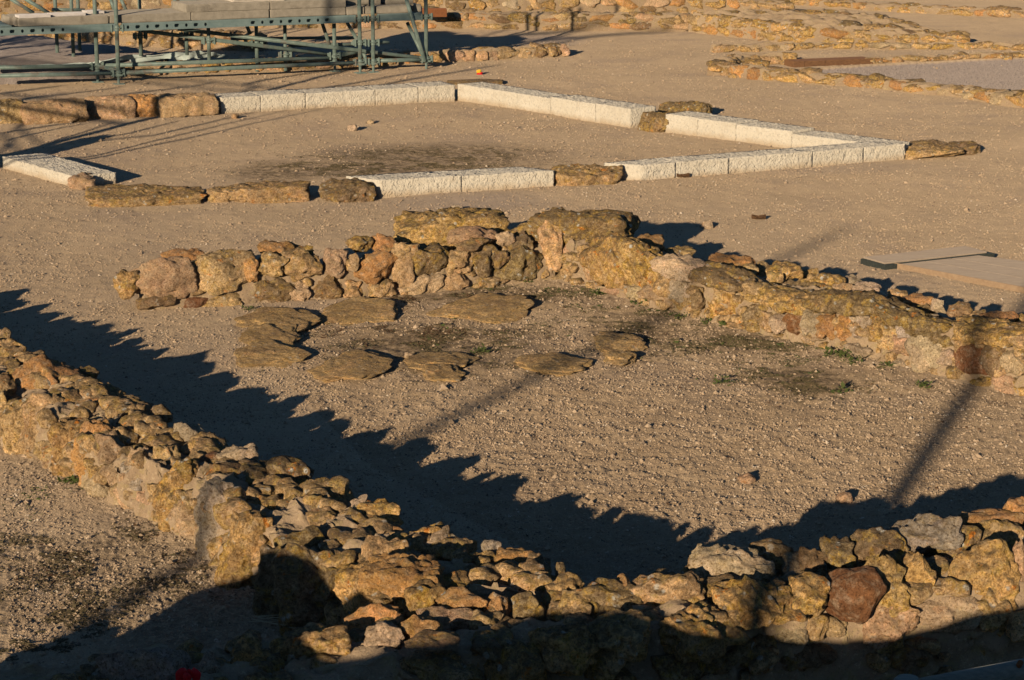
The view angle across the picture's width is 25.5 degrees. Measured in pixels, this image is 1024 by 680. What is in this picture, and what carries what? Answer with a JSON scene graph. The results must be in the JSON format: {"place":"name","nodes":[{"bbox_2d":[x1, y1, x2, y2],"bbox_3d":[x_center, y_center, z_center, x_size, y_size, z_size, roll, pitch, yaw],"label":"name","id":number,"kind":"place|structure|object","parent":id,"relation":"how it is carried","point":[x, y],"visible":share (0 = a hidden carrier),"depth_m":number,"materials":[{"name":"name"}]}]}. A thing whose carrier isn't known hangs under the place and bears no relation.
{"place":"outdoors","nodes":[
{"label":"outdoors","id":0,"kind":"place"},
{"bbox_2d":[0,32,687,607],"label":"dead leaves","id":1,"kind":"object","parent":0,"point":[326,346],"visible":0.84,"depth_m":14.13,"materials":[{"name":"brown plant"}]},
{"bbox_2d":[381,0,412,4],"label":"stone slab","id":2,"kind":"object","parent":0,"point":[387,2],"depth_m":29.79,"materials":[{"name":"stone"}]},
{"bbox_2d":[0,0,1023,679],"bbox_3d":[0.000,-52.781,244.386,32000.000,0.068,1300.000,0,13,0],"label":"ground","id":3,"kind":"structure","parent":0,"point":[662,44],"depth_m":15.07,"materials":[{"name":"gravel"}]},
{"bbox_2d":[0,98,23,123],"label":"footing stone","id":4,"kind":"object","parent":3,"relation":"on","point":[10,109],"visible":0.77,"depth_m":24.62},
{"bbox_2d":[20,97,89,124],"bbox_3d":[-5.024,-2.482,24.761,0.738,0.317,0.490,-7,13,-21],"label":"footing stone","id":5,"kind":"object","parent":3,"relation":"on","point":[65,110],"visible":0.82,"depth_m":24.59,"materials":[{"name":"stone"}]},
{"bbox_2d":[2,153,115,185],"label":"white block","id":6,"kind":"structure","parent":3,"relation":"on","point":[51,168],"depth_m":20.81,"materials":[{"name":"stone"}]},
{"bbox_2d":[56,475,78,483],"bbox_3d":[-2.198,0.692,11.219,0.117,0.046,0.106,-10,16,-36],"label":"weed","id":7,"kind":"object","parent":3,"relation":"on","point":[72,478],"visible":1,"depth_m":11.21,"materials":[{"name":"green plant"}]},
{"bbox_2d":[67,172,96,189],"bbox_3d":[-3.847,-1.404,20.216,0.261,0.178,0.325,-3,14,-10],"label":"stone chunk","id":8,"kind":"object","parent":3,"relation":"on","point":[82,181],"visible":0.88,"depth_m":20.09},
{"bbox_2d":[0,35,168,84],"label":"gravel bed","id":9,"kind":"object","parent":3,"relation":"on","point":[26,50],"visible":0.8,"depth_m":29.42,"materials":[{"name":"gravel"}]},
{"bbox_2d":[40,50,225,64],"bbox_3d":[-5.090,-3.599,29.029,3.151,0.128,0.437,-7,14,-26],"label":"fleece sheet","id":10,"kind":"object","parent":9,"relation":"on","point":[198,54],"visible":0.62,"depth_m":29.51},
{"bbox_2d":[0,0,179,20],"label":"rubble wall","id":11,"kind":"structure","parent":3,"relation":"on","point":[8,7],"depth_m":37.41,"materials":[{"name":"stone"}]},
{"bbox_2d":[83,475,109,496],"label":"white stone","id":12,"kind":"object","parent":3,"relation":"on","point":[91,487],"visible":0.73,"depth_m":10.94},
{"bbox_2d":[84,94,136,119],"bbox_3d":[-4.467,-2.561,25.105,0.540,0.312,0.487,-6,14,-21],"label":"footing stone","id":13,"kind":"object","parent":3,"relation":"on","point":[115,106],"visible":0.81,"depth_m":24.93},
{"bbox_2d":[128,94,158,116],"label":"footing stone","id":14,"kind":"object","parent":3,"relation":"on","point":[146,105],"visible":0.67,"depth_m":25.06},
{"bbox_2d":[84,183,206,207],"bbox_3d":[-3.166,-1.244,19.534,1.053,0.177,0.663,-3,14,-7],"label":"footing stone","id":15,"kind":"object","parent":3,"relation":"on","point":[120,195],"visible":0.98,"depth_m":19.36,"materials":[{"name":"stone"}]},
{"bbox_2d":[34,24,267,51],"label":"rubble wall","id":16,"kind":"structure","parent":3,"relation":"on","point":[152,40],"depth_m":32.71,"materials":[{"name":"stone"}]},
{"bbox_2d":[155,92,218,117],"bbox_3d":[-3.654,-2.608,25.305,0.710,0.302,0.472,-4,15,-20],"label":"footing stone","id":17,"kind":"object","parent":3,"relation":"on","point":[187,104],"visible":0.95,"depth_m":25.13,"materials":[{"name":"stone"}]},
{"bbox_2d":[0,0,432,84],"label":"scaffold","id":18,"kind":"object","parent":3,"relation":"on","point":[145,29],"visible":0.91,"depth_m":29.16,"materials":[{"name":"metal"}]},
{"bbox_2d":[1,14,12,24],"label":"stone slab","id":19,"kind":"object","parent":18,"relation":"on","point":[6,19],"depth_m":27.99,"materials":[{"name":"stone"}]},
{"bbox_2d":[6,11,108,26],"bbox_3d":[-5.687,-4.016,28.215,1.114,0.104,0.806,-6,14,-23],"label":"stone slab","id":20,"kind":"object","parent":18,"relation":"on","point":[80,20],"depth_m":27.89,"materials":[{"name":"stone"}]},
{"bbox_2d":[8,15,17,25],"bbox_3d":[-6.178,-3.952,27.936,0.038,0.104,0.505,-6,14,-23],"label":"stone slab","id":21,"kind":"object","parent":20,"relation":"on","point":[15,21],"depth_m":27.77,"materials":[{"name":"stone"}]},
{"bbox_2d":[15,13,50,17],"bbox_3d":[-5.907,-3.997,27.837,0.393,0.036,0.266,-6,14,-23],"label":"plank","id":22,"kind":"object","parent":20,"relation":"on","point":[37,15],"visible":1,"depth_m":27.75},
{"bbox_2d":[47,11,85,16],"bbox_3d":[-5.538,-4.051,28.072,0.429,0.036,0.266,-6,14,-23],"label":"plank","id":23,"kind":"object","parent":20,"relation":"on","point":[79,13],"visible":0.98,"depth_m":27.99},
{"bbox_2d":[82,9,103,13],"bbox_3d":[-5.275,-4.133,28.432,0.228,0.036,0.265,-6,14,-23],"label":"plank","id":24,"kind":"object","parent":20,"relation":"on","point":[91,11],"visible":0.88,"depth_m":28.34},
{"bbox_2d":[100,8,190,22],"bbox_3d":[-4.695,-4.120,28.668,1.050,0.104,0.805,-6,14,-23],"label":"stone slab","id":25,"kind":"object","parent":18,"relation":"on","point":[147,15],"depth_m":28.39,"materials":[{"name":"stone"}]},
{"bbox_2d":[190,10,268,19],"bbox_3d":[-3.737,-4.211,29.063,1.027,0.104,0.806,-6,14,-23],"label":"stone slab","id":26,"kind":"object","parent":18,"relation":"on","point":[218,15],"depth_m":28.70,"materials":[{"name":"stone"}]},
{"bbox_2d":[171,0,269,12],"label":"stone slab","id":27,"kind":"object","parent":26,"relation":"on","point":[187,6],"depth_m":28.75,"materials":[{"name":"stone"}]},
{"bbox_2d":[228,0,282,1],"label":"stone block","id":28,"kind":"object","parent":27,"relation":"on","point":[251,0],"depth_m":28.93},
{"bbox_2d":[269,7,345,17],"bbox_3d":[-2.787,-4.306,29.478,1.029,0.104,0.805,-6,14,-23],"label":"stone slab","id":29,"kind":"object","parent":18,"relation":"on","point":[274,13],"depth_m":29.12,"materials":[{"name":"stone"}]},
{"bbox_2d":[267,0,345,8],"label":"stone slab","id":30,"kind":"object","parent":29,"relation":"on","point":[293,4],"depth_m":29.10,"materials":[{"name":"stone"}]},
{"bbox_2d":[345,5,363,14],"bbox_3d":[-2.175,-4.352,29.679,0.248,0.104,0.705,-6,14,-23],"label":"stone slab","id":31,"kind":"object","parent":18,"relation":"on","point":[351,9],"depth_m":29.36,"materials":[{"name":"stone"}]},
{"bbox_2d":[346,0,369,4],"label":"stone slab","id":32,"kind":"structure","parent":31,"relation":"on","point":[354,2],"depth_m":29.62,"materials":[{"name":"stone"}]},
{"bbox_2d":[361,5,370,13],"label":"stone slab","id":33,"kind":"structure","parent":18,"relation":"on","point":[367,9],"depth_m":29.45,"materials":[{"name":"stone"}]},
{"bbox_2d":[365,3,411,13],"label":"stone slab","id":34,"kind":"structure","parent":18,"relation":"on","point":[381,8],"depth_m":29.60,"materials":[{"name":"stone"}]},
{"bbox_2d":[410,3,420,11],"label":"stone slab","id":35,"kind":"structure","parent":18,"relation":"on","point":[416,7],"depth_m":29.80,"materials":[{"name":"stone"}]},
{"bbox_2d":[206,186,229,202],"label":"footing stone","id":36,"kind":"object","parent":3,"relation":"on","point":[216,195],"visible":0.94,"depth_m":19.45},
{"bbox_2d":[215,92,260,113],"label":"white block","id":37,"kind":"structure","parent":3,"relation":"on","point":[238,102],"depth_m":25.47,"materials":[{"name":"stone"}]},
{"bbox_2d":[115,55,363,76],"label":"rubble wall","id":38,"kind":"structure","parent":3,"relation":"on","point":[348,58],"depth_m":29.67,"materials":[{"name":"stone"}]},
{"bbox_2d":[217,180,310,203],"bbox_3d":[-2.162,-1.272,19.645,0.841,0.193,0.470,-5,13,-13],"label":"footing stone","id":39,"kind":"object","parent":3,"relation":"on","point":[265,191],"visible":0.94,"depth_m":19.49,"materials":[{"name":"stone"}]},
{"bbox_2d":[238,323,301,346],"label":"bedrock slab","id":40,"kind":"structure","parent":3,"relation":"on","point":[288,335],"depth_m":14.29,"materials":[{"name":"stone"}]},
{"bbox_2d":[249,615,292,627],"bbox_3d":[-0.957,1.130,9.173,0.306,0.057,0.118,13,18,43],"label":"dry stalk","id":41,"kind":"object","parent":3,"relation":"on","point":[258,620],"visible":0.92,"depth_m":9.19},
{"bbox_2d":[233,339,311,368],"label":"bedrock slab","id":42,"kind":"structure","parent":3,"relation":"on","point":[269,352],"depth_m":13.75,"materials":[{"name":"stone"}]},
{"bbox_2d":[249,89,305,111],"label":"white block","id":43,"kind":"structure","parent":3,"relation":"on","point":[283,99],"depth_m":25.70,"materials":[{"name":"stone"}]},
{"bbox_2d":[234,307,321,331],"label":"bedrock slab","id":44,"kind":"structure","parent":3,"relation":"on","point":[303,319],"depth_m":14.77,"materials":[{"name":"stone"}]},
{"bbox_2d":[0,327,565,636],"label":"rubble wall","id":45,"kind":"structure","parent":3,"relation":"on","point":[291,541],"depth_m":9.99,"materials":[{"name":"stone"}]},
{"bbox_2d":[294,86,374,108],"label":"white block","id":46,"kind":"structure","parent":3,"relation":"on","point":[350,96],"depth_m":26.00,"materials":[{"name":"stone"}]},
{"bbox_2d":[318,177,376,202],"bbox_3d":[-1.441,-1.292,19.718,0.504,0.222,0.494,-2,13,-14],"label":"footing stone","id":47,"kind":"object","parent":3,"relation":"on","point":[346,190],"visible":0.99,"depth_m":19.57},
{"bbox_2d":[306,349,392,382],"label":"bedrock slab","id":48,"kind":"structure","parent":3,"relation":"on","point":[357,364],"depth_m":13.45,"materials":[{"name":"stone"}]},
{"bbox_2d":[347,124,357,130],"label":"pebble","id":49,"kind":"object","parent":3,"relation":"on","point":[352,127],"visible":1,"depth_m":24.02,"materials":[{"name":"stone"}]},
{"bbox_2d":[318,296,397,326],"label":"bedrock slab","id":50,"kind":"structure","parent":3,"relation":"on","point":[352,310],"depth_m":15.01,"materials":[{"name":"stone"}]},
{"bbox_2d":[113,206,640,309],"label":"rubble wall","id":51,"kind":"structure","parent":3,"relation":"on","point":[450,248],"depth_m":15.68,"materials":[{"name":"stone"}]},
{"bbox_2d":[364,83,417,105],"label":"white block","id":52,"kind":"structure","parent":3,"relation":"on","point":[390,94],"depth_m":26.28,"materials":[{"name":"stone"}]},
{"bbox_2d":[346,171,461,197],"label":"white block","id":53,"kind":"structure","parent":3,"relation":"on","point":[390,185],"depth_m":19.86,"materials":[{"name":"stone"}]},
{"bbox_2d":[413,0,440,7],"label":"rubble wall","id":54,"kind":"structure","parent":3,"relation":"on","point":[431,3],"depth_m":39.76,"materials":[{"name":"stone"}]},
{"bbox_2d":[405,81,454,102],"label":"white block","id":55,"kind":"structure","parent":3,"relation":"on","point":[437,91],"depth_m":26.49,"materials":[{"name":"stone"}]},
{"bbox_2d":[422,8,446,16],"bbox_3d":[-1.215,-5.101,35.174,0.394,0.115,0.300,-1,13,-3],"label":"rusty box","id":56,"kind":"object","parent":3,"relation":"on","point":[439,12],"visible":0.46,"depth_m":35.03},
{"bbox_2d":[400,351,480,369],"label":"bedrock slab","id":57,"kind":"structure","parent":3,"relation":"on","point":[419,361],"depth_m":13.65,"materials":[{"name":"stone"}]},
{"bbox_2d":[422,363,465,381],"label":"bedrock slab","id":58,"kind":"structure","parent":3,"relation":"on","point":[442,372],"depth_m":13.33,"materials":[{"name":"stone"}]},
{"bbox_2d":[2,283,891,520],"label":"ground weeds","id":59,"kind":"object","parent":3,"relation":"on","point":[539,374],"visible":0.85,"depth_m":14.19,"materials":[{"name":"green plant"}]},
{"bbox_2d":[0,139,918,663],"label":"moss","id":60,"kind":"object","parent":3,"relation":"on","point":[32,647],"visible":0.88,"depth_m":13.23,"materials":[{"name":"plant"}]},
{"bbox_2d":[356,42,570,67],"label":"rubble wall","id":61,"kind":"structure","parent":3,"relation":"on","point":[534,50],"depth_m":31.07,"materials":[{"name":"stone"}]},
{"bbox_2d":[249,6,691,31],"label":"rubble wall","id":62,"kind":"structure","parent":3,"relation":"on","point":[634,21],"depth_m":35.50,"materials":[{"name":"stone"}]},
{"bbox_2d":[446,79,503,84],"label":"footing stone","id":63,"kind":"object","parent":3,"relation":"on","point":[495,81],"visible":0.69,"depth_m":28.29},
{"bbox_2d":[470,343,489,352],"bbox_3d":[-0.192,0.063,13.954,0.135,0.076,0.149,0,13,0],"label":"weed","id":64,"kind":"object","parent":3,"relation":"on","point":[483,348],"visible":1,"depth_m":13.96,"materials":[{"name":"green plant"}]},
{"bbox_2d":[426,292,534,323],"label":"bedrock slab","id":65,"kind":"structure","parent":3,"relation":"on","point":[487,307],"depth_m":15.07,"materials":[{"name":"stone"}]},
{"bbox_2d":[432,167,553,191],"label":"white block","id":66,"kind":"structure","parent":3,"relation":"on","point":[486,179],"depth_m":20.17,"materials":[{"name":"stone"}]},
{"bbox_2d":[0,496,1023,679],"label":"rubble wall","id":67,"kind":"structure","parent":3,"relation":"on","point":[919,595],"depth_m":8.38,"materials":[{"name":"stone"}]},
{"bbox_2d":[176,667,200,679],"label":"red flower","id":68,"kind":"object","parent":67,"relation":"on","point":[188,674],"visible":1,"depth_m":7.64,"materials":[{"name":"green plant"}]},
{"bbox_2d":[0,40,1023,661],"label":"pebbles","id":69,"kind":"object","parent":3,"relation":"on","point":[348,468],"visible":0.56,"depth_m":12.32,"materials":[{"name":"stone"}]},
{"bbox_2d":[457,82,566,113],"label":"white block","id":70,"kind":"structure","parent":3,"relation":"on","point":[500,95],"depth_m":25.98,"materials":[{"name":"stone"}]},
{"bbox_2d":[513,352,593,376],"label":"bedrock slab","id":71,"kind":"structure","parent":3,"relation":"on","point":[555,364],"depth_m":13.55,"materials":[{"name":"stone"}]},
{"bbox_2d":[550,94,615,121],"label":"white block","id":72,"kind":"structure","parent":3,"relation":"on","point":[580,107],"depth_m":24.97,"materials":[{"name":"stone"}]},
{"bbox_2d":[549,163,623,185],"bbox_3d":[0.668,-1.487,20.526,0.690,0.230,0.454,-6,16,-20],"label":"footing stone","id":73,"kind":"object","parent":3,"relation":"on","point":[577,174],"visible":0.84,"depth_m":20.37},
{"bbox_2d":[436,0,794,13],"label":"rubble wall","id":74,"kind":"structure","parent":3,"relation":"on","point":[679,6],"depth_m":37.55,"materials":[{"name":"stone"}]},
{"bbox_2d":[602,351,637,365],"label":"bedrock slab","id":75,"kind":"structure","parent":3,"relation":"on","point":[621,358],"depth_m":13.68,"materials":[{"name":"stone"}]},
{"bbox_2d":[593,331,647,352],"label":"bedrock slab","id":76,"kind":"structure","parent":3,"relation":"on","point":[607,341],"depth_m":14.09,"materials":[{"name":"stone"}]},
{"bbox_2d":[595,101,655,127],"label":"white block","id":77,"kind":"structure","parent":3,"relation":"on","point":[623,114],"depth_m":24.36,"materials":[{"name":"stone"}]},
{"bbox_2d":[604,160,675,179],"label":"white block","id":78,"kind":"structure","parent":3,"relation":"on","point":[642,170],"depth_m":20.63,"materials":[{"name":"stone"}]},
{"bbox_2d":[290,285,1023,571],"bbox_3d":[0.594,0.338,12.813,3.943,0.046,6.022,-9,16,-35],"label":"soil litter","id":79,"kind":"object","parent":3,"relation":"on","point":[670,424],"visible":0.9,"depth_m":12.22,"materials":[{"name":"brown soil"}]},
{"bbox_2d":[637,111,678,132],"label":"footing stone","id":80,"kind":"object","parent":3,"relation":"on","point":[653,121],"visible":0.7,"depth_m":23.92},
{"bbox_2d":[640,155,728,177],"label":"white block","id":81,"kind":"structure","parent":3,"relation":"on","point":[692,165],"depth_m":20.88,"materials":[{"name":"stone"}]},
{"bbox_2d":[658,101,712,113],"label":"footing stone","id":82,"kind":"object","parent":3,"relation":"on","point":[682,106],"visible":0.58,"depth_m":25.18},
{"bbox_2d":[665,111,719,135],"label":"white block","id":83,"kind":"structure","parent":3,"relation":"on","point":[684,122],"depth_m":23.71,"materials":[{"name":"stone"}]},
{"bbox_2d":[700,220,713,228],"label":"pebble","id":84,"kind":"object","parent":3,"relation":"on","point":[706,225],"visible":1,"depth_m":18.21,"materials":[{"name":"stone"}]},
{"bbox_2d":[713,374,734,385],"bbox_3d":[1.235,0.234,13.194,0.132,0.047,0.136,0,13,0],"label":"weed","id":85,"kind":"object","parent":3,"relation":"on","point":[717,381],"visible":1,"depth_m":13.18,"materials":[{"name":"green plant"}]},
{"bbox_2d":[697,115,758,140],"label":"white block","id":86,"kind":"structure","parent":3,"relation":"on","point":[721,127],"depth_m":23.38,"materials":[{"name":"stone"}]},
{"bbox_2d":[738,472,755,483],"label":"pebble","id":87,"kind":"object","parent":3,"relation":"on","point":[747,478],"visible":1,"depth_m":11.21,"materials":[{"name":"stone"}]},
{"bbox_2d":[706,52,797,75],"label":"rubble wall","id":88,"kind":"structure","parent":3,"relation":"on","point":[721,65],"depth_m":30.16,"materials":[{"name":"stone"}]},
{"bbox_2d":[694,149,812,173],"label":"white block","id":89,"kind":"structure","parent":3,"relation":"on","point":[758,160],"depth_m":21.23,"materials":[{"name":"stone"}]},
{"bbox_2d":[751,214,765,218],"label":"stone","id":90,"kind":"object","parent":3,"relation":"on","point":[758,216],"visible":1,"depth_m":18.67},
{"bbox_2d":[735,121,813,147],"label":"white block","id":91,"kind":"structure","parent":3,"relation":"on","point":[778,135],"depth_m":22.93,"materials":[{"name":"stone"}]},
{"bbox_2d":[558,231,1023,395],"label":"rubble wall","id":92,"kind":"structure","parent":3,"relation":"on","point":[858,317],"depth_m":14.29,"materials":[{"name":"stone"}]},
{"bbox_2d":[784,145,863,167],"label":"white block","id":93,"kind":"structure","parent":3,"relation":"on","point":[826,155],"depth_m":21.58,"materials":[{"name":"stone"}]},
{"bbox_2d":[686,8,969,43],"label":"rubble wall","id":94,"kind":"structure","parent":3,"relation":"on","point":[800,26],"depth_m":33.74,"materials":[{"name":"stone"}]},
{"bbox_2d":[784,57,872,67],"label":"timber beam","id":95,"kind":"structure","parent":3,"relation":"on","point":[797,63],"depth_m":30.43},
{"bbox_2d":[822,346,851,359],"bbox_3d":[2.002,0.081,13.883,0.203,0.070,0.180,8,15,33],"label":"weed","id":96,"kind":"object","parent":3,"relation":"on","point":[841,352],"visible":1,"depth_m":13.86,"materials":[{"name":"green plant"}]},
{"bbox_2d":[831,381,852,394],"bbox_3d":[1.891,0.279,12.986,0.149,0.068,0.125,-8,15,-30],"label":"weed","id":97,"kind":"object","parent":3,"relation":"on","point":[842,386],"visible":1,"depth_m":12.99,"materials":[{"name":"green plant"}]},
{"bbox_2d":[835,492,852,503],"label":"pebble","id":98,"kind":"object","parent":3,"relation":"on","point":[842,497],"visible":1,"depth_m":10.87,"materials":[{"name":"stone"}]},
{"bbox_2d":[791,130,909,148],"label":"white block","id":99,"kind":"structure","parent":3,"relation":"on","point":[809,138],"depth_m":22.45,"materials":[{"name":"stone"}]},
{"bbox_2d":[839,354,862,364],"bbox_3d":[2.064,0.113,13.724,0.143,0.063,0.160,0,13,0],"label":"weed","id":100,"kind":"object","parent":3,"relation":"on","point":[852,358],"visible":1,"depth_m":13.72,"materials":[{"name":"green plant"}]},
{"bbox_2d":[710,41,1023,52],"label":"rubble wall","id":101,"kind":"structure","parent":3,"relation":"on","point":[783,46],"depth_m":32.49,"materials":[{"name":"stone"}]},
{"bbox_2d":[833,142,905,161],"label":"white block","id":102,"kind":"structure","parent":3,"relation":"on","point":[877,152],"depth_m":21.84,"materials":[{"name":"stone"}]},
{"bbox_2d":[728,58,1023,107],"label":"rubble wall","id":103,"kind":"structure","parent":3,"relation":"on","point":[754,69],"depth_m":27.85,"materials":[{"name":"stone"}]},
{"bbox_2d":[790,0,1023,17],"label":"rubble wall","id":104,"kind":"structure","parent":3,"relation":"on","point":[989,11],"depth_m":38.73,"materials":[{"name":"stone"}]},
{"bbox_2d":[915,379,931,388],"bbox_3d":[2.385,0.254,13.089,0.113,0.054,0.107,0,13,0],"label":"weed","id":105,"kind":"object","parent":3,"relation":"on","point":[922,384],"visible":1,"depth_m":13.09,"materials":[{"name":"green plant"}]},
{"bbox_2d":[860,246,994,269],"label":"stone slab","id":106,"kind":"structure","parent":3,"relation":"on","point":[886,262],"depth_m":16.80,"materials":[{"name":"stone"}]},
{"bbox_2d":[905,139,964,159],"bbox_3d":[4.065,-1.866,22.248,0.694,0.184,0.733,-5,15,-12],"label":"footing stone","id":107,"kind":"object","parent":3,"relation":"on","point":[930,148],"visible":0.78,"depth_m":22.01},
{"bbox_2d":[866,51,1023,63],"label":"rubble wall","id":108,"kind":"structure","parent":3,"relation":"on","point":[1005,55],"depth_m":31.07,"materials":[{"name":"stone"}]},
{"bbox_2d":[893,658,1023,679],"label":"rail fence","id":109,"kind":"object","parent":3,"relation":"on","point":[1011,670],"visible":1,"depth_m":7.45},
{"bbox_2d":[895,255,1023,292],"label":"boardwalk","id":110,"kind":"structure","parent":3,"relation":"on","point":[1003,273],"depth_m":16.36,"materials":[{"name":"wood"}]},
{"bbox_2d":[948,141,980,154],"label":"footing stone","id":111,"kind":"object","parent":3,"relation":"on","point":[971,147],"visible":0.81,"depth_m":22.29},
{"bbox_2d":[822,59,1023,89],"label":"pit gravel","id":112,"kind":"structure","parent":0,"point":[936,74],"depth_m":29.80,"materials":[{"name":"gravel"}]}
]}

